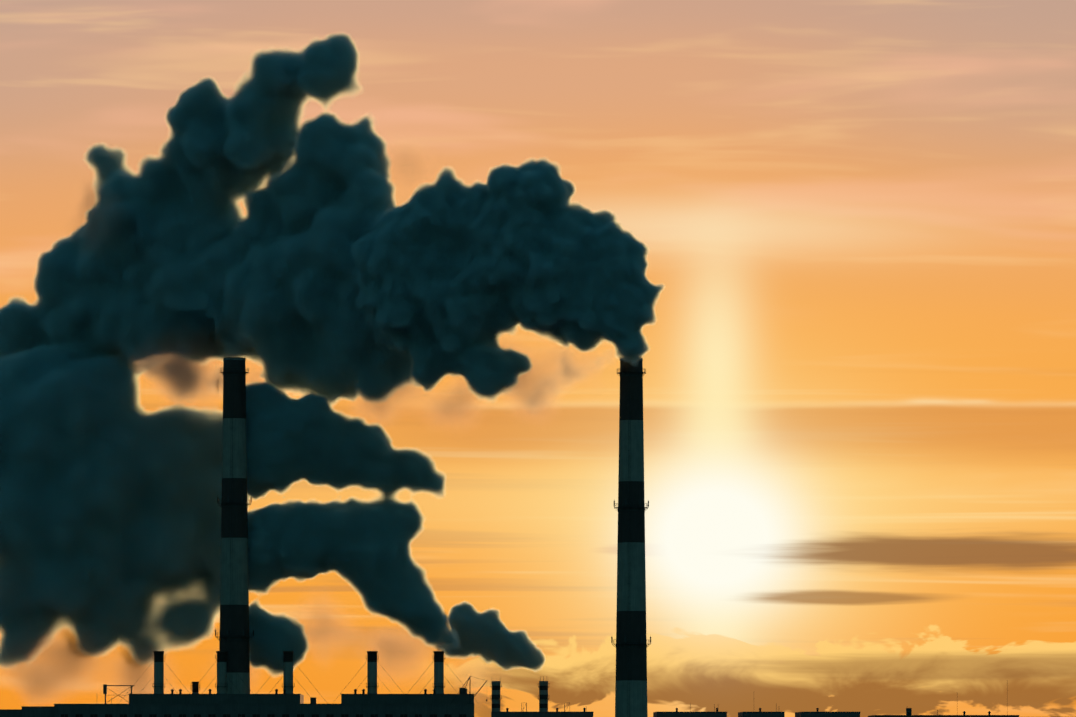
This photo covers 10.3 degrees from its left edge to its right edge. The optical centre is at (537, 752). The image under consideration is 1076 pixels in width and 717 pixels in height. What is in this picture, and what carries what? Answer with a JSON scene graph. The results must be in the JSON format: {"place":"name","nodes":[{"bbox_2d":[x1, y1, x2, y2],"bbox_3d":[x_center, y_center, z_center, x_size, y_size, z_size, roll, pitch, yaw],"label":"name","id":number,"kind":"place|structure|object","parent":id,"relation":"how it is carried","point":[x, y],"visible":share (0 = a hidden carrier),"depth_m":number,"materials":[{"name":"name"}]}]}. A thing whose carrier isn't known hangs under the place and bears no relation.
{"place":"outdoors","nodes":[
{"label":"outdoors","id":0,"kind":"place"},
{"bbox_2d":[0,0,1075,716],"label":"sky","id":1,"kind":"structure","parent":0,"point":[833,241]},
{"bbox_2d":[491,712,592,716],"bbox_3d":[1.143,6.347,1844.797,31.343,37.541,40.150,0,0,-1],"label":"building","id":2,"kind":"structure","parent":0,"point":[541,714],"depth_m":1824.88,"materials":[{"name":"concrete"}]},
{"bbox_2d":[490,676,501,711],"bbox_3d":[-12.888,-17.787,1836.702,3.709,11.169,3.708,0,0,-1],"label":"striped stack","id":3,"kind":"object","parent":2,"relation":"on","point":[495,695],"visible":1,"depth_m":1835.52,"materials":[{"name":"red paint"}]},
{"bbox_2d":[538,676,549,711],"bbox_3d":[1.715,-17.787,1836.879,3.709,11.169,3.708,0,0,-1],"label":"striped stack","id":4,"kind":"object","parent":2,"relation":"on","point":[543,695],"visible":0.98,"depth_m":1835.71,"materials":[{"name":"red paint"}]},
{"bbox_2d":[653,712,726,716],"bbox_3d":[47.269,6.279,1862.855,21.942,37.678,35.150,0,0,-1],"label":"block","id":5,"kind":"structure","parent":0,"point":[689,714],"depth_m":1845.44,"materials":[{"name":"concrete"}]},
{"bbox_2d":[738,712,784,716],"bbox_3d":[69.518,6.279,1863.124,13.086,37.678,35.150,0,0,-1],"label":"block","id":6,"kind":"structure","parent":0,"point":[761,714],"depth_m":1845.71,"materials":[{"name":"concrete"}]},
{"bbox_2d":[795,712,859,716],"bbox_3d":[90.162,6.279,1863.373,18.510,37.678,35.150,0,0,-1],"label":"block","id":7,"kind":"structure","parent":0,"point":[827,714],"depth_m":1845.96,"materials":[{"name":"concrete"}]},
{"bbox_2d":[868,715,1018,716],"bbox_3d":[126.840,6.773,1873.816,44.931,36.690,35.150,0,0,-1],"label":"block","id":8,"kind":"structure","parent":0,"point":[943,716],"depth_m":1856.33,"materials":[{"name":"concrete"}]},
{"label":"ground","id":9,"kind":"structure","parent":0,"visible":0},
{"bbox_2d":[0,709,21,716],"bbox_3d":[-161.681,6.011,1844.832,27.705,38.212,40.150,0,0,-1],"label":"annex","id":10,"kind":"object","parent":9,"relation":"on","point":[10,712],"visible":0.31,"depth_m":1824.91,"materials":[{"name":"concrete"}]},
{"bbox_2d":[21,706,53,716],"bbox_3d":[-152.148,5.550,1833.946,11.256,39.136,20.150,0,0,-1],"label":"annex","id":11,"kind":"object","parent":9,"relation":"on","point":[37,711],"visible":0.67,"depth_m":1824.01,"materials":[{"name":"concrete"}]},
{"bbox_2d":[215,357,253,693],"bbox_3d":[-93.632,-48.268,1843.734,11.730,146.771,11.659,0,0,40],"label":"chimney","id":12,"kind":"object","parent":9,"relation":"on","point":[234,639],"visible":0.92,"depth_m":1840.26,"materials":[{"name":"red paint"}]},
{"bbox_2d":[54,704,474,716],"bbox_3d":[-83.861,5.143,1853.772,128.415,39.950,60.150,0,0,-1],"label":"boiler house","id":13,"kind":"structure","parent":9,"relation":"on","point":[263,710],"depth_m":1823.84,"materials":[{"name":"concrete"}]},
{"bbox_2d":[103,684,133,703],"bbox_3d":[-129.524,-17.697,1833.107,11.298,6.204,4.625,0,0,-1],"label":"roof gantry","id":14,"kind":"object","parent":13,"relation":"on","point":[105,689],"visible":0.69,"depth_m":1831.20,"materials":[{"name":"metal"}]},
{"bbox_2d":[128,694,303,703],"bbox_3d":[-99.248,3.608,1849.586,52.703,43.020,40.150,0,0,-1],"label":"boiler house","id":15,"kind":"structure","parent":13,"relation":"on","point":[216,698],"depth_m":1829.65,"materials":[{"name":"concrete"}]},
{"bbox_2d":[118,651,187,703],"bbox_3d":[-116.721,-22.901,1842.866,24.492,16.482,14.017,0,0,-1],"label":"roof stack","id":16,"kind":"object","parent":15,"relation":"on","point":[159,661],"visible":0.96,"depth_m":1838.10,"materials":[{"name":"red paint"}]},
{"bbox_2d":[190,682,199,693],"bbox_3d":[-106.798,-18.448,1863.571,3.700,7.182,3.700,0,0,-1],"label":"roof stack","id":17,"kind":"object","parent":15,"relation":"on","point":[195,690],"visible":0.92,"depth_m":1862.66,"materials":[{"name":"red paint"}]},
{"bbox_2d":[190,651,250,693],"bbox_3d":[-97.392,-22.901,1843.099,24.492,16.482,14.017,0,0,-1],"label":"roof stack","id":18,"kind":"object","parent":15,"relation":"on","point":[221,658],"visible":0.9,"depth_m":1838.34,"materials":[{"name":"red paint"}]},
{"bbox_2d":[256,651,327,703],"bbox_3d":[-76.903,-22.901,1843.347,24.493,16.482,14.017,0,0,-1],"label":"roof stack","id":19,"kind":"object","parent":15,"relation":"on","point":[287,661],"visible":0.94,"depth_m":1838.63,"materials":[{"name":"red paint"}]},
{"bbox_2d":[341,694,474,703],"bbox_3d":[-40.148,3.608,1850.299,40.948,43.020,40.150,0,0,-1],"label":"boiler house","id":20,"kind":"structure","parent":13,"relation":"on","point":[402,698],"depth_m":1830.36,"materials":[{"name":"concrete"}]},
{"bbox_2d":[332,651,400,703],"bbox_3d":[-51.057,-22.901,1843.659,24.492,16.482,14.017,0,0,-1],"label":"roof stack","id":21,"kind":"object","parent":20,"relation":"on","point":[371,661],"visible":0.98,"depth_m":1838.93,"materials":[{"name":"red paint"}]},
{"bbox_2d":[410,651,478,703],"bbox_3d":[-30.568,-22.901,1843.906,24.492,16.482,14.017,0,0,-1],"label":"roof stack","id":22,"kind":"object","parent":20,"relation":"on","point":[438,676],"visible":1,"depth_m":1839.17,"materials":[{"name":"red paint"}]},
{"bbox_2d":[451,676,486,703],"bbox_3d":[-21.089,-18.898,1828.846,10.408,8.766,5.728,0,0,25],"label":"derrick crane","id":23,"kind":"object","parent":20,"relation":"on","point":[465,687],"visible":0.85,"depth_m":1828.57,"materials":[{"name":"metal"}]},
{"bbox_2d":[171,688,990,715],"bbox_3d":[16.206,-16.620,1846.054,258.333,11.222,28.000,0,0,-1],"label":"rooftop vents","id":24,"kind":"object","parent":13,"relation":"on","point":[908,710],"visible":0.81,"depth_m":1834.11,"materials":[{"name":"metal"}]},
{"bbox_2d":[611,358,650,716],"bbox_3d":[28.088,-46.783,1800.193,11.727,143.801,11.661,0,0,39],"label":"chimney","id":25,"kind":"object","parent":9,"relation":"on","point":[631,645],"visible":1,"depth_m":1796.70,"materials":[{"name":"red paint"}]}
]}

